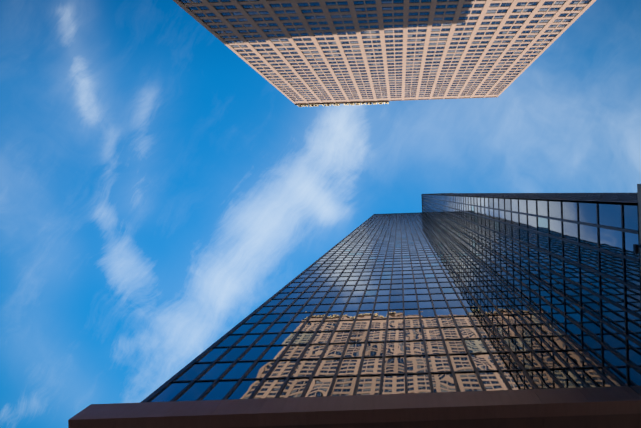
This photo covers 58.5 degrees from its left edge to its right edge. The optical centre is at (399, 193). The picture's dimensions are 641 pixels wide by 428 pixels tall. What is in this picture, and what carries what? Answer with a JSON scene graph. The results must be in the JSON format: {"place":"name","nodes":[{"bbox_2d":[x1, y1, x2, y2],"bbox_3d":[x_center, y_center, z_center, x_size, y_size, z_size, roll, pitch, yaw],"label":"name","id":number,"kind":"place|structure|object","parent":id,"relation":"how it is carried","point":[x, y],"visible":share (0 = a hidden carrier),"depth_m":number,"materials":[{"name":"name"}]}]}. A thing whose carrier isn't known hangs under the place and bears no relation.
{"place":"outdoors","nodes":[
{"label":"outdoors","id":0,"kind":"place"},
{"bbox_2d":[0,0,640,427],"label":"sky","id":1,"kind":"structure","parent":0,"point":[157,190],"materials":[{"name":"blue"}]},
{"bbox_3d":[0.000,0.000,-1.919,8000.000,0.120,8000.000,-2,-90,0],"label":"pavement","id":2,"kind":"structure","parent":0,"visible":0},
{"bbox_2d":[68,184,640,427],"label":"glass tower","id":3,"kind":"structure","parent":2,"relation":"on","point":[481,310],"depth_m":20.20,"materials":[{"name":"blue glass"}]},
{"bbox_2d":[633,244,640,254],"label":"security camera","id":4,"kind":"object","parent":3,"relation":"attached to","point":[636,247],"visible":1,"depth_m":14.86,"materials":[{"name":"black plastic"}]},
{"bbox_2d":[173,0,595,103],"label":"granite tower","id":5,"kind":"structure","parent":2,"relation":"on","point":[315,51],"depth_m":135.05,"materials":[{"name":"beige stone"}]},
{"bbox_2d":[295,101,388,106],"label":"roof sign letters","id":6,"kind":"object","parent":5,"relation":"on","point":[346,103],"visible":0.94,"depth_m":220.52,"materials":[{"name":"gold metal"}]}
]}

